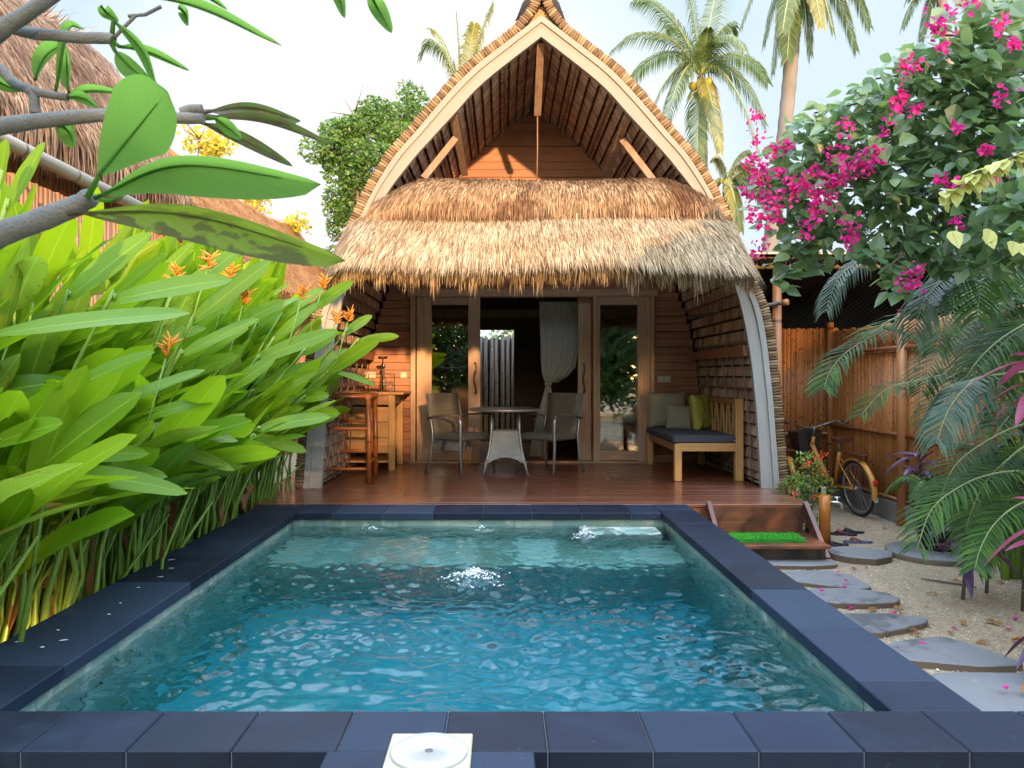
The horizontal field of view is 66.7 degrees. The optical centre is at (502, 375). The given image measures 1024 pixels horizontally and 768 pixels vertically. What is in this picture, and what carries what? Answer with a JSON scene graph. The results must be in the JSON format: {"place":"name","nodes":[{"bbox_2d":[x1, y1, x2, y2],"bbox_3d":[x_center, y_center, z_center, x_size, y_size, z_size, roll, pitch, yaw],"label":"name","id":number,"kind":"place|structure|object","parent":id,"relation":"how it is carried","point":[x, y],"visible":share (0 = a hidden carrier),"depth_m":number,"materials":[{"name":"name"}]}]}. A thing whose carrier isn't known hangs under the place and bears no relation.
{"place":"outdoors","nodes":[
{"label":"outdoors","id":0,"kind":"place"},
{"bbox_2d":[0,0,192,208],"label":"thatched house","id":1,"kind":"structure","parent":0,"point":[89,65],"depth_m":7.02,"materials":[{"name":"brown wood"}]},
{"bbox_2d":[153,145,327,454],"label":"thatched house","id":2,"kind":"structure","parent":0,"point":[295,275],"depth_m":14.80,"materials":[{"name":"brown wood"}]},
{"bbox_2d":[0,504,1023,767],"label":"swimming pool","id":3,"kind":"structure","parent":0,"point":[912,716],"depth_m":2.50,"materials":[{"name":"stone"}]},
{"bbox_2d":[382,732,472,767],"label":"skimmer cover","id":4,"kind":"object","parent":3,"relation":"on","point":[432,750],"visible":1,"depth_m":2.24,"materials":[{"name":"beige plastic"}]},
{"bbox_2d":[36,525,865,713],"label":"pool water","id":5,"kind":"structure","parent":3,"relation":"in","point":[354,619],"depth_m":3.62,"materials":[{"name":"liquid"}]},
{"bbox_2d":[441,567,516,588],"bbox_3d":[-0.138,1.182,4.644,0.492,0.087,0.407,0,0,0],"label":"water jet","id":6,"kind":"object","parent":5,"relation":"on","point":[473,571],"visible":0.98,"depth_m":4.62,"materials":[{"name":"liquid"}]},
{"bbox_2d":[20,0,1023,344],"label":"sky","id":7,"kind":"structure","parent":0,"point":[324,57],"materials":[{"name":"white"}]},
{"bbox_2d":[258,453,1023,674],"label":"ground","id":8,"kind":"structure","parent":0,"point":[955,607],"depth_m":5.29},
{"bbox_2d":[0,180,86,323],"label":"heliconia plant","id":9,"kind":"object","parent":8,"relation":"on","point":[4,190],"visible":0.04,"depth_m":4.43,"materials":[{"name":"green plant"}]},
{"bbox_2d":[26,301,72,369],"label":"heliconia plant","id":10,"kind":"object","parent":8,"relation":"on","point":[52,309],"visible":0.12,"depth_m":4.40,"materials":[{"name":"green plant"}]},
{"bbox_2d":[7,183,92,337],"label":"heliconia plant","id":11,"kind":"object","parent":8,"relation":"on","point":[59,295],"visible":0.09,"depth_m":4.18,"materials":[{"name":"green plant"}]},
{"bbox_2d":[0,293,100,394],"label":"heliconia plant","id":12,"kind":"object","parent":8,"relation":"on","point":[27,383],"visible":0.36,"depth_m":3.57,"materials":[{"name":"green plant"}]},
{"bbox_2d":[0,387,109,511],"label":"heliconia plant","id":13,"kind":"object","parent":8,"relation":"on","point":[32,480],"visible":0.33,"depth_m":2.75,"materials":[{"name":"green plant"}]},
{"bbox_2d":[0,238,117,376],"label":"heliconia plant","id":14,"kind":"object","parent":8,"relation":"on","point":[8,253],"visible":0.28,"depth_m":3.71,"materials":[{"name":"green plant"}]},
{"bbox_2d":[0,353,137,509],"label":"heliconia plant","id":15,"kind":"object","parent":8,"relation":"on","point":[9,366],"visible":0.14,"depth_m":3.52,"materials":[{"name":"green plant"}]},
{"bbox_2d":[3,322,146,632],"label":"heliconia plant","id":16,"kind":"object","parent":8,"relation":"on","point":[39,353],"visible":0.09,"depth_m":3.68,"materials":[{"name":"green plant"}]},
{"bbox_2d":[0,237,162,377],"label":"heliconia plant","id":17,"kind":"object","parent":8,"relation":"on","point":[11,280],"visible":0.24,"depth_m":3.81,"materials":[{"name":"green plant"}]},
{"bbox_2d":[18,202,145,296],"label":"heliconia plant","id":18,"kind":"object","parent":8,"relation":"on","point":[124,233],"visible":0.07,"depth_m":4.98,"materials":[{"name":"green plant"}]},
{"bbox_2d":[0,134,181,306],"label":"bamboo fence","id":19,"kind":"object","parent":8,"relation":"on","point":[43,196],"visible":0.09,"depth_m":6.12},
{"bbox_2d":[0,303,182,642],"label":"heliconia plant","id":20,"kind":"object","parent":8,"relation":"on","point":[13,401],"visible":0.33,"depth_m":3.60,"materials":[{"name":"green plant"}]},
{"bbox_2d":[13,218,169,361],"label":"heliconia plant","id":21,"kind":"object","parent":8,"relation":"on","point":[41,267],"visible":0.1,"depth_m":4.01,"materials":[{"name":"green plant"}]},
{"bbox_2d":[0,139,189,642],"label":"heliconia plant","id":22,"kind":"object","parent":8,"relation":"on","point":[55,432],"visible":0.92,"depth_m":3.12,"materials":[{"name":"green plant"}]},
{"bbox_2d":[14,201,176,306],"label":"heliconia plant","id":23,"kind":"object","parent":8,"relation":"on","point":[148,247],"visible":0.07,"depth_m":5.29,"materials":[{"name":"green plant"}]},
{"bbox_2d":[0,351,193,615],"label":"heliconia plant","id":24,"kind":"object","parent":8,"relation":"on","point":[104,379],"visible":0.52,"depth_m":3.27,"materials":[{"name":"green plant"}]},
{"bbox_2d":[80,187,149,286],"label":"heliconia plant","id":25,"kind":"object","parent":8,"relation":"on","point":[91,233],"visible":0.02,"depth_m":5.05,"materials":[{"name":"green plant"}]},
{"bbox_2d":[0,232,231,639],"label":"heliconia plant","id":26,"kind":"object","parent":8,"relation":"on","point":[104,266],"visible":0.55,"depth_m":3.77,"materials":[{"name":"green plant"}]},
{"bbox_2d":[68,230,174,565],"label":"heliconia plant","id":27,"kind":"object","parent":8,"relation":"on","point":[154,252],"visible":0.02,"depth_m":5.25,"materials":[{"name":"green plant"}]},
{"bbox_2d":[71,255,181,521],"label":"heliconia plant","id":28,"kind":"object","parent":8,"relation":"on","point":[81,267],"visible":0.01,"depth_m":4.44,"materials":[{"name":"green plant"}]},
{"bbox_2d":[59,242,194,283],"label":"heliconia plant","id":29,"kind":"object","parent":8,"relation":"on","point":[75,253],"visible":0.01,"depth_m":5.49,"materials":[{"name":"green plant"}]},
{"bbox_2d":[9,250,246,638],"bbox_3d":[-2.105,0.392,4.078,1.131,2.192,1.280,0,0,0],"label":"heliconia plant","id":30,"kind":"object","parent":8,"relation":"on","point":[135,276],"visible":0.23,"depth_m":4.25,"materials":[{"name":"green plant"}]},
{"bbox_2d":[41,422,237,602],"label":"heliconia plant","id":31,"kind":"object","parent":8,"relation":"on","point":[167,462],"visible":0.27,"depth_m":4.08,"materials":[{"name":"green plant"}]},
{"bbox_2d":[73,242,256,566],"bbox_3d":[-2.256,0.337,4.590,1.018,2.296,1.425,0,0,37],"label":"heliconia plant","id":32,"kind":"object","parent":8,"relation":"on","point":[178,256],"visible":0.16,"depth_m":4.69,"materials":[{"name":"green plant"}]},
{"bbox_2d":[106,249,242,562],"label":"heliconia plant","id":33,"kind":"object","parent":8,"relation":"on","point":[210,322],"visible":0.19,"depth_m":4.95,"materials":[{"name":"green plant"}]},
{"bbox_2d":[85,251,268,594],"bbox_3d":[-1.828,0.368,4.400,0.990,2.236,1.289,0,0,0],"label":"heliconia plant","id":34,"kind":"object","parent":8,"relation":"on","point":[209,389],"visible":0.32,"depth_m":4.31,"materials":[{"name":"green plant"}]},
{"bbox_2d":[117,224,250,501],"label":"heliconia plant","id":35,"kind":"object","parent":8,"relation":"on","point":[198,252],"visible":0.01,"depth_m":6.09,"materials":[{"name":"green plant"}]},
{"bbox_2d":[0,0,392,266],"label":"frangipani tree","id":36,"kind":"object","parent":8,"relation":"on","point":[140,117],"visible":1,"depth_m":1.34,"materials":[{"name":"green plant"}]},
{"bbox_2d":[117,261,279,580],"bbox_3d":[-1.992,0.393,4.512,1.579,2.179,0.819,0,0,24],"label":"heliconia plant","id":37,"kind":"object","parent":8,"relation":"on","point":[236,286],"visible":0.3,"depth_m":4.56,"materials":[{"name":"green plant"}]},
{"bbox_2d":[154,246,243,507],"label":"heliconia plant","id":38,"kind":"object","parent":8,"relation":"on","point":[205,294],"visible":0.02,"depth_m":5.85,"materials":[{"name":"green plant"}]},
{"bbox_2d":[137,282,310,559],"bbox_3d":[-1.985,0.416,5.454,1.235,2.135,0.776,0,0,20],"label":"heliconia plant","id":39,"kind":"object","parent":8,"relation":"on","point":[234,398],"visible":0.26,"depth_m":5.44,"materials":[{"name":"green plant"}]},
{"bbox_2d":[143,327,329,566],"bbox_3d":[-1.855,0.588,4.878,1.078,1.818,1.195,0,0,16],"label":"heliconia plant","id":40,"kind":"object","parent":8,"relation":"on","point":[212,358],"visible":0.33,"depth_m":5.04,"materials":[{"name":"green plant"}]},
{"bbox_2d":[190,290,288,538],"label":"heliconia plant","id":41,"kind":"object","parent":8,"relation":"on","point":[243,338],"visible":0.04,"depth_m":6.32,"materials":[{"name":"green plant"}]},
{"bbox_2d":[137,273,343,530],"bbox_3d":[-2.062,0.360,5.883,1.642,2.245,1.491,0,0,20],"label":"heliconia plant","id":42,"kind":"object","parent":8,"relation":"on","point":[258,294],"visible":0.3,"depth_m":5.98,"materials":[{"name":"green plant"}]},
{"bbox_2d":[176,124,311,234],"bbox_3d":[-6.637,-2.423,19.307,4.040,7.818,1.706,0,0,0],"label":"leafy tree","id":43,"kind":"object","parent":8,"relation":"on","point":[218,146],"visible":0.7,"depth_m":18.87,"materials":[{"name":"yellow plant"}]},
{"bbox_2d":[167,294,335,553],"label":"heliconia plant","id":44,"kind":"object","parent":8,"relation":"on","point":[254,410],"visible":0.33,"depth_m":5.46,"materials":[{"name":"green plant"}]},
{"bbox_2d":[216,249,289,345],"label":"heliconia plant","id":45,"kind":"object","parent":8,"relation":"on","point":[253,260],"visible":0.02,"depth_m":6.67,"materials":[{"name":"green plant"}]},
{"bbox_2d":[172,287,337,543],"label":"heliconia plant","id":46,"kind":"object","parent":8,"relation":"on","point":[212,520],"visible":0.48,"depth_m":5.66,"materials":[{"name":"green plant"}]},
{"bbox_2d":[218,312,294,491],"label":"heliconia plant","id":47,"kind":"object","parent":8,"relation":"on","point":[265,329],"visible":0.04,"depth_m":6.83,"materials":[{"name":"green plant"}]},
{"bbox_2d":[238,260,285,330],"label":"heliconia plant","id":48,"kind":"object","parent":8,"relation":"on","point":[279,268],"visible":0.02,"depth_m":7.55,"materials":[{"name":"green plant"}]},
{"bbox_2d":[180,281,354,539],"bbox_3d":[-2.002,0.328,6.342,1.449,2.318,1.175,0,0,-27],"label":"heliconia plant","id":49,"kind":"object","parent":8,"relation":"on","point":[350,316],"visible":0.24,"depth_m":6.15,"materials":[{"name":"green plant"}]},
{"bbox_2d":[204,280,352,520],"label":"heliconia plant","id":50,"kind":"object","parent":8,"relation":"on","point":[330,295],"visible":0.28,"depth_m":6.06,"materials":[{"name":"green plant"}]},
{"bbox_2d":[234,315,323,495],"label":"heliconia plant","id":51,"kind":"object","parent":8,"relation":"on","point":[302,331],"visible":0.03,"depth_m":7.31,"materials":[{"name":"green plant"}]},
{"bbox_2d":[256,291,321,485],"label":"heliconia plant","id":52,"kind":"object","parent":8,"relation":"on","point":[317,324],"visible":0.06,"depth_m":7.48,"materials":[{"name":"green plant"}]},
{"bbox_2d":[220,337,380,523],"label":"heliconia plant","id":53,"kind":"object","parent":8,"relation":"on","point":[352,355],"visible":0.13,"depth_m":6.36,"materials":[{"name":"green plant"}]},
{"bbox_2d":[255,372,350,490],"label":"heliconia plant","id":54,"kind":"object","parent":8,"relation":"on","point":[334,386],"visible":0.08,"depth_m":7.48,"materials":[{"name":"green plant"}]},
{"bbox_2d":[236,315,374,516],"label":"heliconia plant","id":55,"kind":"object","parent":8,"relation":"on","point":[251,494],"visible":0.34,"depth_m":6.69,"materials":[{"name":"green plant"}]},
{"bbox_2d":[251,333,398,498],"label":"heliconia plant","id":56,"kind":"object","parent":8,"relation":"on","point":[335,377],"visible":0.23,"depth_m":7.02,"materials":[{"name":"green plant"}]},
{"bbox_2d":[295,87,407,268],"bbox_3d":[-3.288,-2.542,18.091,2.623,8.064,1.862,0,0,11],"label":"leafy tree","id":57,"kind":"object","parent":8,"relation":"on","point":[345,136],"visible":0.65,"depth_m":17.77,"materials":[{"name":"green plant"}]},
{"bbox_2d":[373,78,430,149],"bbox_3d":[-2.521,-3.255,21.053,2.022,9.492,1.796,0,0,-23],"label":"leafy tree","id":58,"kind":"object","parent":8,"relation":"on","point":[409,111],"visible":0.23,"depth_m":20.70,"materials":[{"name":"green plant"}]},
{"bbox_2d":[417,0,494,80],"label":"coconut palm","id":59,"kind":"object","parent":8,"relation":"on","point":[472,32],"visible":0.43,"depth_m":21.82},
{"bbox_2d":[480,336,513,441],"bbox_3d":[0.000,0.366,14.229,3.400,2.229,0.212,0,0,0],"label":"bamboo screen","id":60,"kind":"object","parent":8,"relation":"on","point":[496,372],"visible":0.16,"depth_m":14.17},
{"bbox_2d":[230,442,811,532],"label":"wooden deck","id":61,"kind":"structure","parent":8,"relation":"on","point":[697,487],"depth_m":7.75,"materials":[{"name":"brown wood"}]},
{"bbox_2d":[323,393,378,483],"bbox_3d":[-1.635,0.643,8.305,0.607,0.915,0.753,0,0,0],"label":"bamboo bar stool","id":62,"kind":"object","parent":61,"relation":"on","point":[368,420],"visible":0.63,"depth_m":7.97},
{"bbox_2d":[345,391,411,470],"bbox_3d":[-1.570,0.643,9.385,0.860,0.913,0.790,0,0,0],"label":"bar cabinet","id":63,"kind":"object","parent":61,"relation":"on","point":[390,419],"visible":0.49,"depth_m":9.05,"materials":[{"name":"brown wood"}]},
{"bbox_2d":[424,393,495,476],"bbox_3d":[-0.486,0.651,8.852,0.616,0.907,0.604,0,0,41],"label":"wicker armchair","id":64,"kind":"object","parent":61,"relation":"on","point":[445,418],"visible":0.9,"depth_m":8.88,"materials":[{"name":"grey metal"}]},
{"bbox_2d":[469,406,541,476],"bbox_3d":[0.035,0.732,8.750,0.813,0.746,0.813,0,0,0],"label":"round table","id":65,"kind":"object","parent":61,"relation":"on","point":[503,443],"visible":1,"depth_m":8.58,"materials":[{"name":"metal"}]},
{"bbox_2d":[294,0,788,494],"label":"thatched bungalow","id":66,"kind":"object","parent":61,"relation":"on","point":[536,154],"visible":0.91,"depth_m":7.96,"materials":[{"name":"wood"}]},
{"bbox_2d":[417,297,475,460],"bbox_3d":[-0.704,0.040,9.870,0.760,2.080,0.045,0,0,0],"label":"sliding door","id":67,"kind":"structure","parent":66,"relation":"in","point":[424,304],"depth_m":9.85,"materials":[{"name":"brown wood"}]},
{"bbox_2d":[529,302,577,455],"bbox_3d":[0.681,0.040,10.301,0.662,2.042,0.146,0,0,0],"label":"mosquito net","id":68,"kind":"object","parent":66,"relation":"hanging from","point":[559,334],"visible":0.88,"depth_m":10.30,"materials":[{"name":"fabric"}]},
{"bbox_2d":[578,298,636,459],"bbox_3d":[1.388,0.040,9.926,0.843,2.080,0.094,0,0,0],"label":"sliding door","id":69,"kind":"structure","parent":66,"relation":"in","point":[584,304],"depth_m":9.93,"materials":[{"name":"brown wood"}]},
{"bbox_2d":[597,297,649,460],"bbox_3d":[1.529,0.040,9.860,0.689,2.080,0.045,0,0,0],"label":"sliding door","id":70,"kind":"structure","parent":66,"relation":"in","point":[643,303],"depth_m":9.84,"materials":[{"name":"brown wood"}]},
{"bbox_2d":[515,392,584,476],"bbox_3d":[0.552,0.651,8.886,0.604,0.907,0.616,0,0,41],"label":"wicker armchair","id":71,"kind":"object","parent":61,"relation":"on","point":[562,416],"visible":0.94,"depth_m":8.96,"materials":[{"name":"grey metal"}]},
{"bbox_2d":[534,411,635,457],"bbox_3d":[1.350,0.800,11.400,1.700,0.600,1.900,0,0,0],"label":"bed","id":72,"kind":"object","parent":61,"relation":"on","point":[618,424],"visible":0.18,"depth_m":10.50,"materials":[{"name":"white wood"}]},
{"bbox_2d":[591,400,625,411],"bbox_3d":[1.500,0.439,10.900,0.506,0.200,0.301,0,0,-11],"label":"bed pillow","id":73,"kind":"object","parent":72,"relation":"on","point":[610,406],"visible":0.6,"depth_m":10.78,"materials":[{"name":"white fabric"}]},
{"bbox_2d":[646,396,743,480],"bbox_3d":[2.156,0.670,8.914,0.732,0.860,1.586,0,0,0],"label":"bench","id":74,"kind":"object","parent":61,"relation":"on","point":[679,441],"visible":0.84,"depth_m":8.14,"materials":[{"name":"brown wood"}]},
{"bbox_2d":[648,392,685,426],"bbox_3d":[2.020,0.410,9.521,0.470,0.433,0.167,0,0,0],"label":"cushion","id":75,"kind":"object","parent":74,"relation":"on","point":[658,402],"visible":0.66,"depth_m":9.48,"materials":[{"name":"beige fabric"}]},
{"bbox_2d":[666,404,691,428],"bbox_3d":[2.100,0.490,9.220,0.335,0.316,0.140,0,0,0],"label":"cushion","id":76,"kind":"object","parent":74,"relation":"on","point":[678,417],"visible":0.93,"depth_m":9.18,"materials":[{"name":"beige fabric"}]},
{"bbox_2d":[689,394,711,429],"bbox_3d":[2.336,0.430,9.183,0.188,0.436,0.432,0,0,40],"label":"cushion","id":77,"kind":"object","parent":74,"relation":"on","point":[700,411],"visible":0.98,"depth_m":9.05,"materials":[{"name":"fabric"}]},
{"bbox_2d":[609,0,772,168],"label":"coconut palm","id":78,"kind":"object","parent":8,"relation":"on","point":[702,61],"visible":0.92,"depth_m":23.76,"materials":[{"name":"green plant"}]},
{"bbox_2d":[710,150,796,241],"bbox_3d":[5.916,-2.017,18.878,2.284,6.993,1.043,0,0,0],"label":"coconut palm","id":79,"kind":"object","parent":8,"relation":"on","point":[731,196],"visible":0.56,"depth_m":18.81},
{"bbox_2d":[705,501,830,559],"bbox_3d":[2.160,1.285,6.351,0.855,0.448,0.601,0,0,0],"label":"wooden step","id":80,"kind":"object","parent":8,"relation":"on","point":[761,519],"visible":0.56,"depth_m":6.61,"materials":[{"name":"brown wood"}]},
{"bbox_2d":[728,531,807,542],"bbox_3d":[2.110,1.298,6.267,0.611,0.045,0.283,0,0,0],"label":"grass doormat","id":81,"kind":"object","parent":80,"relation":"on","point":[764,537],"depth_m":6.19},
{"bbox_2d":[715,322,838,493],"bbox_3d":[3.357,0.415,9.469,1.515,2.130,0.133,0,0,0],"label":"bamboo fence","id":82,"kind":"object","parent":8,"relation":"on","point":[803,349],"visible":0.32,"depth_m":9.51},
{"bbox_2d":[767,559,837,569],"bbox_3d":[2.265,1.477,6.129,0.682,0.066,0.406,0,0,0],"label":"stepping stone","id":83,"kind":"object","parent":8,"relation":"on","point":[805,564],"visible":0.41,"depth_m":5.96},
{"bbox_2d":[772,450,836,533],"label":"ixora shrub","id":84,"kind":"object","parent":8,"relation":"on","point":[808,491],"visible":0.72,"depth_m":7.27,"materials":[{"name":"green plant"}]},
{"bbox_2d":[739,0,874,251],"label":"coconut palm","id":85,"kind":"object","parent":8,"relation":"on","point":[790,17],"visible":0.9,"depth_m":16.86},
{"bbox_2d":[784,570,870,589],"bbox_3d":[2.277,1.479,5.554,0.554,0.062,0.490,0,0,0],"label":"stepping stone","id":86,"kind":"object","parent":8,"relation":"on","point":[817,579],"visible":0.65,"depth_m":5.53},
{"bbox_2d":[819,495,843,543],"bbox_3d":[2.860,1.263,6.774,0.195,0.435,0.099,0,0,33],"label":"tap post","id":87,"kind":"object","parent":8,"relation":"on","point":[824,517],"visible":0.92,"depth_m":6.76,"materials":[{"name":"orange wood"}]},
{"bbox_2d":[788,416,878,516],"bbox_3d":[3.667,0.982,8.681,0.634,1.006,1.663,-5,1,-7],"label":"bicycle","id":88,"kind":"object","parent":8,"relation":"on","point":[807,440],"visible":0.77,"depth_m":8.52,"materials":[{"name":"yellow metal"}]},
{"bbox_2d":[810,588,899,608],"bbox_3d":[2.278,1.475,5.108,0.612,0.070,0.361,0,0,0],"label":"stepping stone","id":89,"kind":"object","parent":8,"relation":"on","point":[841,598],"visible":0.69,"depth_m":5.03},
{"bbox_2d":[687,252,1023,397],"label":"bamboo carport","id":90,"kind":"object","parent":8,"relation":"on","point":[858,310],"visible":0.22,"depth_m":8.99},
{"bbox_2d":[827,546,891,565],"bbox_3d":[2.881,1.467,6.284,0.483,0.086,0.410,0,0,27],"label":"stepping stone","id":91,"kind":"object","parent":8,"relation":"on","point":[861,556],"visible":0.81,"depth_m":6.20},
{"bbox_2d":[738,0,1023,307],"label":"bougainvillea","id":92,"kind":"object","parent":8,"relation":"on","point":[989,70],"visible":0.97,"depth_m":4.09,"materials":[{"name":"green plant"}]},
{"bbox_2d":[843,613,927,638],"bbox_3d":[2.224,1.477,4.561,0.631,0.066,0.358,0,0,0],"label":"stepping stone","id":93,"kind":"object","parent":8,"relation":"on","point":[881,625],"visible":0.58,"depth_m":4.55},
{"bbox_2d":[884,446,942,539],"bbox_3d":[3.580,1.041,6.820,0.463,0.880,0.494,0,0,39],"label":"cordyline","id":94,"kind":"object","parent":8,"relation":"on","point":[909,469],"visible":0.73,"depth_m":6.75,"materials":[{"name":"purple plant"}]},
{"bbox_2d":[804,223,1023,582],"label":"areca palm","id":95,"kind":"object","parent":8,"relation":"on","point":[1002,521],"visible":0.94,"depth_m":4.62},
{"bbox_2d":[825,305,1023,561],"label":"bamboo fence","id":96,"kind":"object","parent":8,"relation":"on","point":[878,437],"visible":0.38,"depth_m":8.10,"materials":[{"name":"wood"}]},
{"bbox_2d":[885,541,974,566],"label":"round slab","id":97,"kind":"structure","parent":8,"relation":"on","point":[936,559],"depth_m":6.19,"materials":[{"name":"stone"}]},
{"bbox_2d":[882,474,978,551],"bbox_3d":[3.588,1.136,6.420,0.838,0.589,0.819,0,0,0],"label":"potted palm","id":98,"kind":"object","parent":97,"relation":"on","point":[910,477],"visible":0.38,"depth_m":6.37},
{"bbox_2d":[899,0,966,151],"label":"coconut palm","id":99,"kind":"object","parent":8,"relation":"on","point":[909,13],"visible":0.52,"depth_m":19.93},
{"bbox_2d":[887,637,1022,672],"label":"stepping stone","id":100,"kind":"object","parent":8,"relation":"on","point":[944,653],"visible":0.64,"depth_m":3.99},
{"bbox_2d":[924,523,1018,600],"bbox_3d":[3.087,1.222,5.092,0.531,0.519,0.568,0,0,-31],"label":"cordyline","id":101,"kind":"object","parent":8,"relation":"on","point":[968,580],"visible":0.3,"depth_m":5.00,"materials":[{"name":"purple plant"}]},
{"bbox_2d":[931,672,1023,711],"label":"stepping stone","id":102,"kind":"object","parent":8,"relation":"on","point":[983,691],"visible":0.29,"depth_m":3.57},
{"bbox_2d":[939,152,1023,255],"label":"yellow leaf shrub","id":103,"kind":"object","parent":8,"relation":"on","point":[978,182],"visible":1,"depth_m":3.02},
{"bbox_2d":[961,352,1023,426],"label":"cordyline","id":104,"kind":"object","parent":8,"relation":"on","point":[1011,372],"visible":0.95,"depth_m":4.21,"materials":[{"name":"pink plant"}]},
{"bbox_2d":[975,427,1023,610],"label":"cordyline","id":105,"kind":"object","parent":8,"relation":"on","point":[1022,585],"visible":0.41,"depth_m":4.90,"materials":[{"name":"purple plant"}]},
{"bbox_2d":[984,496,1023,565],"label":"cordyline","id":106,"kind":"object","parent":8,"relation":"on","point":[1013,537],"visible":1,"depth_m":3.92,"materials":[{"name":"pink plant"}]},
{"bbox_2d":[783,420,796,495],"bbox_3d":[3.106,0.983,9.209,0.608,0.999,1.601,0,0,12],"label":"bicycle","id":107,"kind":"object","parent":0,"point":[789,459],"visible":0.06,"depth_m":8.52,"materials":[{"name":"metal"}]},
{"bbox_2d":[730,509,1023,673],"bbox_3d":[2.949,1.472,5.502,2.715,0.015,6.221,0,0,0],"label":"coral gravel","id":108,"kind":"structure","parent":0,"point":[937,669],"depth_m":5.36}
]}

